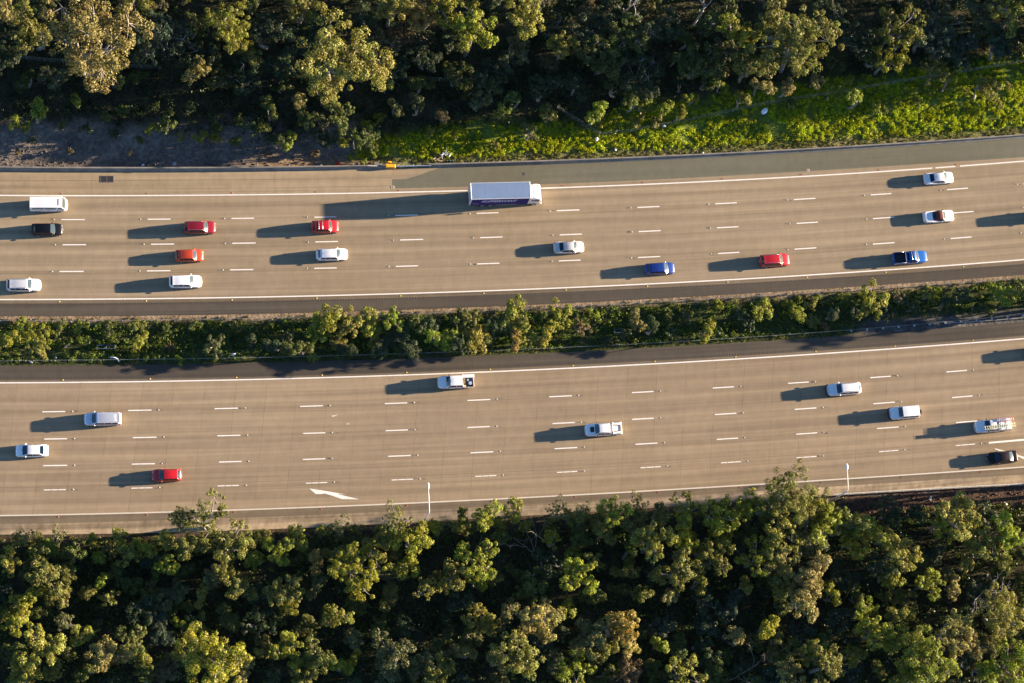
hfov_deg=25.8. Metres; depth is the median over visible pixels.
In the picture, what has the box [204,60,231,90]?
gum tree
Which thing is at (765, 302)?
median bush
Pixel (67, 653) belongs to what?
tree
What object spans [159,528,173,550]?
tree
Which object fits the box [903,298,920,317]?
median bush
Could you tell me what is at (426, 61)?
gum tree
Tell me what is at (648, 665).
tree
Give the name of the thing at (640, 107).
tree
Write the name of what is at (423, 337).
median weeds
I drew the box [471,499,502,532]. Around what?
gum tree
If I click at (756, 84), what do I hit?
tree
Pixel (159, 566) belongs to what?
tree
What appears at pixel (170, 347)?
median bush
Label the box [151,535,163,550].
tree
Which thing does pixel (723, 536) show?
gum tree
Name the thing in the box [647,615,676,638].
gum tree
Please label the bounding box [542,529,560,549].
tree
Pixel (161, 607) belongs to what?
tree
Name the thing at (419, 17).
gum tree
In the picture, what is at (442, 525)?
edge weeds
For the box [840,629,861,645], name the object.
tree
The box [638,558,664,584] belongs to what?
tree
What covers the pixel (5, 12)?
gum tree
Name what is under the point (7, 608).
tree
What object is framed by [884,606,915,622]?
tree
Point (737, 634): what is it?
tree
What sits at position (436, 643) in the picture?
gum tree
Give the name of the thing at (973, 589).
gum tree
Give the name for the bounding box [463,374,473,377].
toolbox
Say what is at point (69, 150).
shrub
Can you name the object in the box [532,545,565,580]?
gum tree
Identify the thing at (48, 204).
minibus
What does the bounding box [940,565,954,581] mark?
tree
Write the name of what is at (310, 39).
gum tree
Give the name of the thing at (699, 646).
tree
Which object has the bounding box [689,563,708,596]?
tree
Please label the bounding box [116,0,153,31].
gum tree
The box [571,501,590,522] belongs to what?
tree
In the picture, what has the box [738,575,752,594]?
tree
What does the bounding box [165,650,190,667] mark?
gum tree
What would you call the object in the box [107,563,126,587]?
tree
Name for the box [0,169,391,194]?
breakdown shoulder
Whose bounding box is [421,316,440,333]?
median bush
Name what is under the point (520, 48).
gum tree
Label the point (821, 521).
gum tree
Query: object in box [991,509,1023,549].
gum tree
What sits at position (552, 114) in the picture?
tree
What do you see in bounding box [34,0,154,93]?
gum tree
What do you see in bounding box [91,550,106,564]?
tree
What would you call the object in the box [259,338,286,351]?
median bush
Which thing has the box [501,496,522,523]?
tree
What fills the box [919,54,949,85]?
gum tree
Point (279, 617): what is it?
tree
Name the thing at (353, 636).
tree
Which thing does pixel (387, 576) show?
tree
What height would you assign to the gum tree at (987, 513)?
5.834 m
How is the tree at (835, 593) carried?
on the ground at (128, 128)
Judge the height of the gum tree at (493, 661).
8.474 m
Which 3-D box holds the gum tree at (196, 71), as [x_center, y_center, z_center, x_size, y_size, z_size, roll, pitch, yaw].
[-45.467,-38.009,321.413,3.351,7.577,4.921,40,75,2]
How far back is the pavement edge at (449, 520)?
316.64 m
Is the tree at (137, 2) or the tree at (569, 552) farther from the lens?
the tree at (137, 2)
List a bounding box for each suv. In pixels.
[169,274,201,288]
[184,220,215,234]
[311,219,338,233]
[759,252,789,267]
[825,382,860,396]
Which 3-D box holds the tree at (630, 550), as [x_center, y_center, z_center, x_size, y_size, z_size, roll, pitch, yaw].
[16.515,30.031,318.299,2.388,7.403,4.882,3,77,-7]
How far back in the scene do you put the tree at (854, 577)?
322.52 m
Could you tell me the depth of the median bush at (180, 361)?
316.65 m
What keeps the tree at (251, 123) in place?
on the ground at (128, 128)
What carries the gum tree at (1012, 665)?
on the ground at (128, 128)
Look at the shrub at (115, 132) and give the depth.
321.57 m
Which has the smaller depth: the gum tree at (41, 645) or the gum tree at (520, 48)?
the gum tree at (41, 645)
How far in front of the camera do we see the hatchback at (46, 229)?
317.94 m
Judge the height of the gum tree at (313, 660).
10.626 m
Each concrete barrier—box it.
[0,165,391,171]
[428,134,1023,167]
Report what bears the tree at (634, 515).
on the ground at (128, 128)
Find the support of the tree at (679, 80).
on the ground at (128, 128)
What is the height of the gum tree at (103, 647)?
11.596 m
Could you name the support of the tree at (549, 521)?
on the ground at (128, 128)
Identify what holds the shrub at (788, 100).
on the ground at (128, 128)
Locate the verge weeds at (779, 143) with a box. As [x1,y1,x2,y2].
[369,127,1023,164]
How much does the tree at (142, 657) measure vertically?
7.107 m
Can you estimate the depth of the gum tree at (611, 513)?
314.04 m
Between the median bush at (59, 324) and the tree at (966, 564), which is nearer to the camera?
the median bush at (59, 324)
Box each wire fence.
[8,55,159,68]
[393,76,477,82]
[556,106,599,133]
[599,60,1023,134]
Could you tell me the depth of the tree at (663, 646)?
314.68 m
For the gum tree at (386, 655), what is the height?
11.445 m
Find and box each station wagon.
[6,277,40,292]
[84,411,121,426]
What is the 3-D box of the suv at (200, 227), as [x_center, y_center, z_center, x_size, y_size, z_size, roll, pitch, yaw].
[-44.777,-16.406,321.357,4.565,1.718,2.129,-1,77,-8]
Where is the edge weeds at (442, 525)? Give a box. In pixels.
[0,497,1023,560]
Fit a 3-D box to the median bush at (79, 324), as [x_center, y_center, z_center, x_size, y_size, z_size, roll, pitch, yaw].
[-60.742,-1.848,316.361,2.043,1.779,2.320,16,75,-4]
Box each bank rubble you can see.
[0,125,366,166]
[848,488,1023,512]
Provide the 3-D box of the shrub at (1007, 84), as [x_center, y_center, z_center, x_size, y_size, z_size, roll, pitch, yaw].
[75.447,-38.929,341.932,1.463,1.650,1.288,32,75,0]
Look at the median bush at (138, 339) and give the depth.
315.03 m
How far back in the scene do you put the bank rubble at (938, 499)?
328.20 m
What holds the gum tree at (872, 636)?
on the ground at (128, 128)
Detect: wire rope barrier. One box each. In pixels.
[0,278,1022,321]
[0,314,1023,361]
[949,318,1015,323]
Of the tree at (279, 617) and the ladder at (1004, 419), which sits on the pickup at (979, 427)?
the ladder at (1004, 419)
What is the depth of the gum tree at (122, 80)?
317.19 m
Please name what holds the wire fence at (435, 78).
on the ground at (128, 128)
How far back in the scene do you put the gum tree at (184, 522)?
303.05 m
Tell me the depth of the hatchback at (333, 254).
322.69 m
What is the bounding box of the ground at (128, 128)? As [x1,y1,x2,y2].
[0,0,1023,682]
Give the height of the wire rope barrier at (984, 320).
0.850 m
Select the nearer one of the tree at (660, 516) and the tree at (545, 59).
the tree at (660, 516)
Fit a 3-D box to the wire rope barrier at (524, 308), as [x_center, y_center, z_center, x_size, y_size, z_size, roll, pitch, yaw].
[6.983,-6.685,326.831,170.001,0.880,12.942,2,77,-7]
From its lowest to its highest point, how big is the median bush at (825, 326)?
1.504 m
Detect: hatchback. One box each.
[31,222,62,236]
[152,468,181,481]
[175,248,203,262]
[316,247,347,261]
[644,261,674,275]
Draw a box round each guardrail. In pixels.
[385,161,430,168]
[833,483,1023,495]
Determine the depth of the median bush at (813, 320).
330.87 m
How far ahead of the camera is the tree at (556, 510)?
314.56 m
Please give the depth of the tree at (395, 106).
324.15 m
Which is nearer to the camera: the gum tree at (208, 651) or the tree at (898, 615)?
the gum tree at (208, 651)
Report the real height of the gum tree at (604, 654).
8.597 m
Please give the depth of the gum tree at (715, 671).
315.57 m
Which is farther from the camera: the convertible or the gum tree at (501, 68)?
the convertible
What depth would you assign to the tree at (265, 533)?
311.87 m
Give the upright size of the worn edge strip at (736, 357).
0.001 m
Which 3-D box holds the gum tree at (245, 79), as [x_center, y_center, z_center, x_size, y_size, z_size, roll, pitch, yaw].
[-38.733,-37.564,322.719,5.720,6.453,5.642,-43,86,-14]
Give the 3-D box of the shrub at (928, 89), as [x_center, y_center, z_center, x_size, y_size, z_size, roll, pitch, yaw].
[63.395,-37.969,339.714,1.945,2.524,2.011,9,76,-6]
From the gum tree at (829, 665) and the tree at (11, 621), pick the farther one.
the gum tree at (829, 665)
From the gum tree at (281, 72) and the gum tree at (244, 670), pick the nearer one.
the gum tree at (244, 670)
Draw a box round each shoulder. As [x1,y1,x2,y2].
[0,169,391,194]
[0,264,1023,315]
[0,322,1023,379]
[0,468,1023,523]
[0,474,1023,534]
[392,138,1023,187]
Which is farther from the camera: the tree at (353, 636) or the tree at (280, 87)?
the tree at (280, 87)
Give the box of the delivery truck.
[467,182,540,206]
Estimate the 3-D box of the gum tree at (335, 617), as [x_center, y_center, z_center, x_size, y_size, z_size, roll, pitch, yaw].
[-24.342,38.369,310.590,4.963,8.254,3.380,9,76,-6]
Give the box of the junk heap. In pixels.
[433,148,452,161]
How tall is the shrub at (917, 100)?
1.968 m
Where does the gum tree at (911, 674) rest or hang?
on the ground at (128, 128)
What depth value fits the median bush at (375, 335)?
320.60 m
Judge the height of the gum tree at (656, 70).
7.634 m
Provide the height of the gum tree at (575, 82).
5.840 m
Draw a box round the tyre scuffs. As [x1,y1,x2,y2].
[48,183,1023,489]
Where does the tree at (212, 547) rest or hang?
on the ground at (128, 128)
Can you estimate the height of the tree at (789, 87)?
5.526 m
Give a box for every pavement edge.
[0,486,999,534]
[135,275,1014,315]
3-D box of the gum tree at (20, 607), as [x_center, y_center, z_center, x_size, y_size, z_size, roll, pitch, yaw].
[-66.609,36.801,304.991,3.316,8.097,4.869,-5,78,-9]
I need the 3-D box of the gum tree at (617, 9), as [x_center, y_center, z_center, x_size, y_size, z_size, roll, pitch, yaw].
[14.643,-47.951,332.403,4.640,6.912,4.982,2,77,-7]
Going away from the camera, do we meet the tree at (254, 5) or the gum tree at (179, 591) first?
the gum tree at (179, 591)
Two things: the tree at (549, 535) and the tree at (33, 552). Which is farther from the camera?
the tree at (549, 535)
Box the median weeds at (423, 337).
[0,281,1023,364]
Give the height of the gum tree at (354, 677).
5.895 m
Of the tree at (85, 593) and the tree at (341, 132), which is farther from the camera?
the tree at (341, 132)
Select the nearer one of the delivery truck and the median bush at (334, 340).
the median bush at (334, 340)
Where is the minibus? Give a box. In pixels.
[29,196,67,212]
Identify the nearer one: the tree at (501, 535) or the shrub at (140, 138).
the tree at (501, 535)
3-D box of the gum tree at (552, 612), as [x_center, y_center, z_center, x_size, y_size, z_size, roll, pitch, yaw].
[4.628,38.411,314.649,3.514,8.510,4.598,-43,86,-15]
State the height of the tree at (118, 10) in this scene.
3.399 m
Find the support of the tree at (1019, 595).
on the ground at (128, 128)
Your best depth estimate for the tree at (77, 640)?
304.28 m
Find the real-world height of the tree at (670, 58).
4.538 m
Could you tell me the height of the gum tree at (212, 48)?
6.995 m
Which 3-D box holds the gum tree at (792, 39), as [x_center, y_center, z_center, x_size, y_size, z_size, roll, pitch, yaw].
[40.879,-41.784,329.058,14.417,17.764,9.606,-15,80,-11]
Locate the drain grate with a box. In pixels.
[101,176,113,181]
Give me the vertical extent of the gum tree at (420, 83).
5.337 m
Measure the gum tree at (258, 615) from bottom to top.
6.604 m
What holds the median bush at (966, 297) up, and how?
on the ground at (128, 128)
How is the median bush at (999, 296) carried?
on the ground at (128, 128)
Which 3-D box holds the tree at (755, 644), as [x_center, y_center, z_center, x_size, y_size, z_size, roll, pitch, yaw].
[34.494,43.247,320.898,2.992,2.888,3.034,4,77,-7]
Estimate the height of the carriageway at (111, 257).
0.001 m
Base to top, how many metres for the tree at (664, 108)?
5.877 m
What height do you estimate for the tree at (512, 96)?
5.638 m
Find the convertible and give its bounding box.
[922,209,953,223]
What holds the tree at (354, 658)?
on the ground at (128, 128)
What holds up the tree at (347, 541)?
on the ground at (128, 128)
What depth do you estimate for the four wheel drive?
328.76 m
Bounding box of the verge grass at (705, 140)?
[348,54,1023,160]
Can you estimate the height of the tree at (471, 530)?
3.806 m
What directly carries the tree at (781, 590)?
on the ground at (128, 128)
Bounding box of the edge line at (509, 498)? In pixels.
[0,466,1023,515]
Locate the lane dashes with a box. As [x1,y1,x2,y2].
[42,183,1023,489]
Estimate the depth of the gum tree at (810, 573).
316.24 m
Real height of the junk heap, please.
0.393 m
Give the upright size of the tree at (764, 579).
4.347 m
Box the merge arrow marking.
[310,489,355,498]
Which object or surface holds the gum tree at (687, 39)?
on the ground at (128, 128)
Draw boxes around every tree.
[0,0,15,26]
[0,30,33,67]
[0,62,4,75]
[0,545,21,578]
[0,583,13,604]
[0,603,13,622]
[0,610,31,637]
[0,642,29,661]
[6,650,42,682]
[7,0,52,51]
[8,594,32,627]
[11,526,33,546]
[13,68,36,93]
[17,557,33,579]
[17,623,66,671]
[21,584,46,604]
[24,560,63,596]
[28,544,50,566]
[28,605,51,619]
[29,96,48,123]
[31,529,43,548]
[32,0,55,16]
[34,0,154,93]
[37,65,68,90]
[42,537,58,556]
[42,658,62,681]
[44,585,71,608]
[48,525,67,547]
[51,644,76,660]
[53,611,75,631]
[57,538,87,565]
[58,562,76,584]
[69,624,92,646]
[70,92,80,108]
[71,660,97,682]
[77,585,95,600]
[84,634,133,673]
[88,532,96,547]
[88,618,102,634]
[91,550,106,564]
[94,572,107,589]
[97,589,120,606]
[99,58,124,89]
[100,540,117,559]
[102,678,114,682]
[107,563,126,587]
[112,526,128,545]
[114,0,125,12]
[114,542,144,566]
[114,624,146,653]
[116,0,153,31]
[118,42,142,64]
[121,576,143,594]
[125,594,157,625]
[127,652,152,664]
[128,69,148,84]
[130,0,141,5]
[132,9,194,65]
[132,538,157,557]
[132,661,154,682]
[139,554,162,568]
[145,0,172,12]
[149,610,174,647]
[150,593,172,612]
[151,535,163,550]
[152,553,180,575]
[152,659,181,682]
[153,111,177,134]
[157,55,166,76]
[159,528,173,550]
[159,577,189,605]
[164,36,205,69]
[165,604,176,620]
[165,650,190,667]
[167,505,200,532]
[170,615,188,629]
[171,621,252,682]
[172,531,210,560]
[174,11,207,41]
[174,563,196,580]
[180,104,195,116]
[181,0,190,4]
[181,54,210,85]
[182,488,229,543]
[184,607,206,634]
[185,672,197,682]
[194,583,208,609]
[203,0,253,54]
[203,564,221,589]
[204,36,222,70]
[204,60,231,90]
[206,538,215,553]
[208,673,235,682]
[210,517,255,561]
[212,551,240,583]
[216,602,240,632]
[221,56,264,95]
[224,575,257,600]
[233,653,254,682]
[239,605,277,645]
[242,115,258,135]
[243,47,264,68]
[243,549,264,569]
[244,0,258,14]
[247,583,270,603]
[248,13,296,49]
[251,529,264,544]
[253,119,270,134]
[253,634,275,659]
[257,528,271,543]
[258,47,300,83]
[260,94,278,121]
[261,535,293,566]
[261,574,304,606]
[263,666,280,682]
[267,134,284,148]
[268,607,287,627]
[268,630,303,668]
[271,80,295,93]
[278,600,298,615]
[280,130,296,151]
[284,523,307,551]
[285,0,320,25]
[288,548,311,566]
[288,663,320,682]
[291,92,307,108]
[291,613,320,639]
[294,2,395,93]
[294,23,328,54]
[296,107,319,130]
[301,634,337,674]
[305,571,328,600]
[307,74,346,106]
[308,549,323,575]
[310,124,336,147]
[313,110,329,127]
[314,524,328,536]
[319,603,354,627]
[321,545,351,559]
[323,89,340,111]
[323,655,353,675]
[325,100,354,128]
[326,513,350,541]
[327,540,392,601]
[335,579,352,598]
[336,13,352,22]
[336,116,347,135]
[338,660,366,682]
[343,536,360,551]
[343,627,363,651]
[344,596,369,616]
[346,648,360,666]
[347,127,361,149]
[349,523,366,535]
[350,0,376,26]
[358,124,380,149]
[362,537,387,564]
[363,27,402,61]
[371,612,389,639]
[371,628,416,671]
[373,0,413,27]
[373,524,390,549]
[374,658,401,682]
[378,79,393,93]
[378,563,400,589]
[378,584,398,612]
[380,22,415,48]
[380,54,409,85]
[381,499,413,534]
[386,547,403,563]
[387,98,403,116]
[387,531,401,542]
[390,520,433,554]
[394,614,414,638]
[395,553,419,580]
[402,648,434,681]
[405,0,438,32]
[405,39,442,72]
[406,25,434,48]
[407,74,435,94]
[407,91,424,115]
[412,577,437,600]
[423,653,455,682]
[426,570,442,581]
[427,518,442,535]
[428,0,481,35]
[431,636,451,674]
[433,108,449,123]
[436,573,454,594]
[441,24,464,53]
[441,624,454,641]
[442,61,473,91]
[443,558,469,591]
[446,589,473,611]
[447,642,477,659]
[450,671,473,682]
[451,9,498,57]
[451,521,459,532]
[454,538,499,580]
[456,506,470,535]
[459,82,476,100]
[459,602,501,637]
[459,624,483,648]
[461,566,487,591]
[464,522,476,534]
[469,89,491,111]
[470,0,484,11]
[470,65,496,88]
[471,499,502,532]
[478,524,491,547]
[480,50,518,80]
[482,76,508,94]
[483,0,503,10]
[483,569,503,586]
[486,649,509,673]
[488,552,506,574]
[489,528,509,544]
[489,629,545,680]
[489,672,508,682]
[491,101,512,120]
[492,515,506,529]
[495,597,520,631]
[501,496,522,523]
[504,0,544,40]
[504,90,521,108]
[504,562,529,584]
[506,35,529,64]
[508,514,544,555]
[512,566,548,604]
[515,605,561,643]
[516,122,539,141]
[518,519,531,532]
[520,675,535,682]
[528,73,562,101]
[530,634,552,657]
[531,0,555,10]
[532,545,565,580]
[537,595,565,626]
[538,52,559,71]
[539,12,568,39]
[539,102,557,122]
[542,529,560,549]
[542,646,565,674]
[543,516,553,529]
[545,30,580,59]
[545,494,569,521]
[550,625,569,638]
[553,649,596,682]
[558,598,576,620]
[559,4,616,55]
[559,557,598,594]
[560,505,583,527]
[561,71,587,101]
[564,545,581,562]
[569,518,593,547]
[569,617,607,660]
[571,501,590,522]
[572,0,597,24]
[573,33,626,80]
[578,587,606,604]
[583,552,605,572]
[584,100,607,125]
[585,506,604,534]
[587,641,619,665]
[587,664,622,682]
[593,521,616,545]
[594,494,633,527]
[599,0,624,30]
[603,68,642,97]
[604,609,640,657]
[606,12,648,55]
[606,583,631,594]
[609,564,640,578]
[609,654,642,682]
[610,46,665,100]
[612,516,624,527]
[621,92,639,112]
[621,508,647,535]
[621,533,639,565]
[622,0,643,25]
[625,0,655,16]
[628,490,648,511]
[629,520,678,563]
[629,584,654,602]
[635,6,684,45]
[637,99,655,114]
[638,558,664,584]
[642,658,660,668]
[646,660,669,682]
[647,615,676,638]
[649,546,700,592]
[650,635,669,653]
[652,500,669,527]
[658,99,674,115]
[661,588,679,605]
[665,51,683,67]
[665,654,708,682]
[668,491,704,522]
[669,633,687,664]
[672,41,726,80]
[672,71,688,93]
[673,511,699,549]
[674,103,687,121]
[676,28,697,50]
[680,92,699,105]
[686,536,719,560]
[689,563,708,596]
[690,584,721,616]
[691,636,710,653]
[692,0,711,25]
[692,614,718,636]
[696,0,743,36]
[696,539,736,576]
[696,641,721,668]
[699,67,721,91]
[701,494,742,535]
[702,656,725,682]
[708,515,738,547]
[713,29,746,64]
[713,62,730,79]
[714,627,727,641]
[715,13,763,47]
[716,79,730,94]
[716,646,732,665]
[717,588,743,624]
[725,625,745,645]
[728,644,769,682]
[729,43,778,83]
[730,487,764,522]
[731,538,747,556]
[731,653,758,682]
[733,90,751,108]
[734,522,756,545]
[734,533,778,577]
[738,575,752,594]
[741,674,762,682]
[745,494,785,523]
[745,633,764,653]
[749,4,844,76]
[749,77,777,95]
[754,665,788,682]
[755,569,779,590]
[756,614,779,638]
[758,0,790,40]
[758,585,773,597]
[761,546,799,579]
[763,459,817,523]
[763,505,805,551]
[763,631,800,662]
[768,572,798,600]
[773,589,790,616]
[775,654,806,682]
[778,77,795,97]
[785,583,822,623]
[788,622,814,648]
[791,529,829,557]
[794,550,831,595]
[797,486,834,519]
[797,638,828,666]
[804,500,842,546]
[805,627,840,651]
[808,0,846,23]
[808,644,845,682]
[809,72,825,89]
[822,501,839,509]
[822,579,841,606]
[825,51,847,71]
[825,607,854,632]
[826,83,844,99]
[828,506,871,537]
[829,557,850,585]
[834,18,878,57]
[839,530,871,559]
[839,572,860,591]
[839,660,863,682]
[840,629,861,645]
[840,643,868,668]
[844,87,863,109]
[847,580,864,608]
[852,514,891,546]
[852,595,879,626]
[854,27,886,69]
[854,615,896,650]
[866,548,899,580]
[869,659,886,680]
[871,36,909,74]
[871,494,907,528]
[872,525,898,555]
[874,587,900,606]
[877,571,906,590]
[878,2,925,47]
[880,622,913,655]
[883,649,904,672]
[884,532,923,571]
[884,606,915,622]
[888,658,923,682]
[893,623,961,682]
[894,589,917,611]
[897,0,921,6]
[902,548,929,576]
[906,503,926,524]
[908,17,956,59]
[913,567,945,601]
[916,0,939,17]
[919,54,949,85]
[926,542,946,570]
[928,3,967,39]
[928,514,953,540]
[929,46,962,72]
[932,491,981,541]
[933,608,973,660]
[938,28,978,70]
[939,65,958,92]
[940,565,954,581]
[944,574,960,601]
[950,651,973,671]
[951,627,981,660]
[953,511,981,542]
[955,676,965,682]
[957,556,974,573]
[957,601,977,616]
[962,538,992,561]
[964,0,1004,31]
[965,574,991,607]
[969,11,1005,41]
[971,573,1010,613]
[971,659,998,682]
[971,676,984,682]
[972,74,1001,101]
[972,526,1001,561]
[974,497,1001,531]
[975,581,1023,642]
[978,633,1003,658]
[984,637,1023,682]
[986,561,1006,580]
[987,0,1023,38]
[988,23,1018,62]
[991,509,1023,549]
[993,540,1012,571]
[1004,626,1023,651]
[1014,572,1023,592]
[1015,549,1023,561]
[1015,588,1023,607]
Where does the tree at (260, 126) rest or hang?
on the ground at (128, 128)
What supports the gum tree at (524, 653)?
on the ground at (128, 128)
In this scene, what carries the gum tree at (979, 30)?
on the ground at (128, 128)
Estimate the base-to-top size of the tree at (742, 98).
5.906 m
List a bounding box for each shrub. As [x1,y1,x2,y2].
[8,113,22,130]
[14,148,20,155]
[21,120,30,134]
[26,136,36,144]
[58,120,65,129]
[65,147,73,153]
[77,122,91,132]
[100,110,110,122]
[107,127,120,139]
[113,103,129,118]
[136,136,143,143]
[144,121,159,134]
[177,132,185,141]
[190,130,207,145]
[206,110,220,121]
[208,133,222,142]
[211,121,222,133]
[227,136,240,145]
[232,112,244,125]
[263,148,270,157]
[309,150,319,156]
[337,137,350,147]
[360,119,375,130]
[360,156,366,164]
[368,143,380,157]
[373,113,386,123]
[425,125,434,136]
[449,129,457,140]
[489,140,500,148]
[592,116,604,127]
[631,114,643,127]
[650,115,661,128]
[781,96,796,108]
[869,100,881,115]
[880,103,888,114]
[911,96,922,106]
[925,84,937,95]
[960,87,969,96]
[994,98,1003,110]
[1004,80,1012,89]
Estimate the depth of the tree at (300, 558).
311.29 m
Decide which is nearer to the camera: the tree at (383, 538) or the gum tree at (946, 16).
the tree at (383, 538)
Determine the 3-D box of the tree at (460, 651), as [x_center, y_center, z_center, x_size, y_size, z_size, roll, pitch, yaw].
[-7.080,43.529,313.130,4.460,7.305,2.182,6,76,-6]
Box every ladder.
[984,423,1014,429]
[997,417,1013,421]
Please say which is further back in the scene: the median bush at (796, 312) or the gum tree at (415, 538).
the median bush at (796, 312)
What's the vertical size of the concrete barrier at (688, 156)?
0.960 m
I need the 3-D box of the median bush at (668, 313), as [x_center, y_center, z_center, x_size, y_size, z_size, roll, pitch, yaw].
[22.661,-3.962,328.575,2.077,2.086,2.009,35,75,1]
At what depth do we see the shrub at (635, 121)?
331.86 m
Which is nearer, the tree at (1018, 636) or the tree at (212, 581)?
the tree at (212, 581)
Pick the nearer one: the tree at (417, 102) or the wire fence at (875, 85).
the tree at (417, 102)
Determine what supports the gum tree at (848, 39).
on the ground at (128, 128)
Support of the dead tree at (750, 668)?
on the ground at (128, 128)
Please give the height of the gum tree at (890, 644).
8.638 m
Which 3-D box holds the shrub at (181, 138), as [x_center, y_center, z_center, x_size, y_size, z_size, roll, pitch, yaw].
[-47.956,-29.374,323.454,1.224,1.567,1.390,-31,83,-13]
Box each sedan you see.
[15,443,48,457]
[553,240,583,254]
[923,171,953,185]
[986,450,1017,464]
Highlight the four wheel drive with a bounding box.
[887,405,921,420]
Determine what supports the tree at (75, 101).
on the ground at (128, 128)
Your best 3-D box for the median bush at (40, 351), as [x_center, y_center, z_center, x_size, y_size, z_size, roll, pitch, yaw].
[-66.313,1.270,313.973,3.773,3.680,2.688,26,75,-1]
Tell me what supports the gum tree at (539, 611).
on the ground at (128, 128)
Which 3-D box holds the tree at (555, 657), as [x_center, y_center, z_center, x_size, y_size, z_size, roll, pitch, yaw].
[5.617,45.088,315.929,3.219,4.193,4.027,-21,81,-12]
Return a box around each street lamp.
[424,483,429,520]
[828,463,847,502]
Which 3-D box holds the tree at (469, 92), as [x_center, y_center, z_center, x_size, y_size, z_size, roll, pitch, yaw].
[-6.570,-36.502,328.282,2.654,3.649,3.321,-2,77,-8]
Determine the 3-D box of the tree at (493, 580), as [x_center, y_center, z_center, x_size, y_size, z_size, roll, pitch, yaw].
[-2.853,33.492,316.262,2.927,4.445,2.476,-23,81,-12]
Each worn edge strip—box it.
[0,260,1023,303]
[0,336,1023,381]
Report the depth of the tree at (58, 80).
317.31 m
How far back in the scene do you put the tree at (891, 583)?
319.69 m
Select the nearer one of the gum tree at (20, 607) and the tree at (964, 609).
the gum tree at (20, 607)
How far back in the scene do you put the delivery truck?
325.65 m
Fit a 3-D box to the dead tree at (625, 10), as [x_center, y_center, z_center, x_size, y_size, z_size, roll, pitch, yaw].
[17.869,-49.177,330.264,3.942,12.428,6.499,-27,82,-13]
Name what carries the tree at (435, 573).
on the ground at (128, 128)
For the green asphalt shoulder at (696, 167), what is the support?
on the carriageway at (111, 257)
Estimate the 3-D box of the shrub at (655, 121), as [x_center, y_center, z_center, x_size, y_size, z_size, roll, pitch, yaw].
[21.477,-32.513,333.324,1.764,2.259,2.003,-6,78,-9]
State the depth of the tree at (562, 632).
314.23 m
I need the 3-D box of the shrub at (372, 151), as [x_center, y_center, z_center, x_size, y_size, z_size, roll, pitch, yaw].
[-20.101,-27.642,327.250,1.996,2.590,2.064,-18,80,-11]
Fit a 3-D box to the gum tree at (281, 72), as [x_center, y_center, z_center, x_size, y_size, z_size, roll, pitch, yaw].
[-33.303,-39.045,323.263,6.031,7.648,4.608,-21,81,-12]
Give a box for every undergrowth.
[0,0,1023,150]
[0,509,1023,682]
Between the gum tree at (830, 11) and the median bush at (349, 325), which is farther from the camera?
the gum tree at (830, 11)
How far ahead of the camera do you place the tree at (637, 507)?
316.29 m
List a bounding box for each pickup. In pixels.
[437,374,473,389]
[584,422,621,436]
[891,249,926,264]
[974,417,1011,433]
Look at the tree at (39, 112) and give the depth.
316.13 m
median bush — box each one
[0,330,27,348]
[15,316,26,326]
[16,321,54,346]
[25,338,50,359]
[52,317,67,336]
[73,319,89,334]
[104,319,113,338]
[126,319,146,330]
[130,347,140,354]
[131,330,148,348]
[161,321,171,334]
[164,342,175,352]
[174,354,185,366]
[188,318,203,330]
[203,334,224,360]
[228,321,242,334]
[246,333,256,350]
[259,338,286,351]
[280,330,295,341]
[280,340,313,355]
[304,327,330,343]
[307,353,319,362]
[309,303,342,334]
[329,335,347,350]
[336,305,363,337]
[337,342,358,356]
[353,306,377,336]
[367,324,382,348]
[369,339,389,359]
[381,305,402,332]
[382,320,409,351]
[399,337,421,360]
[408,314,430,334]
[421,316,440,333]
[424,329,458,350]
[450,332,467,356]
[451,307,469,331]
[461,309,480,325]
[464,324,492,354]
[484,310,507,341]
[497,294,526,327]
[507,313,528,339]
[510,328,521,352]
[516,321,538,346]
[532,309,547,324]
[538,321,555,348]
[548,297,571,331]
[549,319,564,329]
[571,317,592,336]
[586,308,599,319]
[599,336,612,347]
[617,329,630,341]
[629,307,639,325]
[631,320,647,331]
[643,314,658,334]
[662,307,673,321]
[664,326,679,338]
[679,309,692,324]
[700,318,716,343]
[713,299,723,313]
[731,304,750,319]
[741,313,756,333]
[752,297,773,321]
[781,299,796,309]
[788,304,806,322]
[802,296,818,311]
[804,313,820,328]
[821,321,829,330]
[825,306,839,321]
[840,293,855,306]
[850,301,866,319]
[854,278,889,320]
[877,304,896,322]
[890,287,908,303]
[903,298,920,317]
[917,284,937,304]
[937,292,950,314]
[951,287,974,303]
[971,301,988,313]
[984,302,996,316]
[986,281,1020,306]
[1009,277,1023,296]
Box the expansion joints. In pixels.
[0,177,1023,494]
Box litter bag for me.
[761,108,767,113]
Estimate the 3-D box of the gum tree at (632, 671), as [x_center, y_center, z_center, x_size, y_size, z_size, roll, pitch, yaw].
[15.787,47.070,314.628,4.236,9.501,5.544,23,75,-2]
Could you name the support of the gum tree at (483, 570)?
on the ground at (128, 128)
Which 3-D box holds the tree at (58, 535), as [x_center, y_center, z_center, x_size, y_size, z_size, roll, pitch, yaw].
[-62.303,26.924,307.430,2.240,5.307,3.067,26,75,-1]
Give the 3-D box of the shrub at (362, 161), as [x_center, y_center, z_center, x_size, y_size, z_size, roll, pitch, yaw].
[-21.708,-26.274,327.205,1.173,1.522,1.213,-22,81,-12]
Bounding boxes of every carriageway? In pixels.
[0,138,1023,315]
[0,339,1023,534]

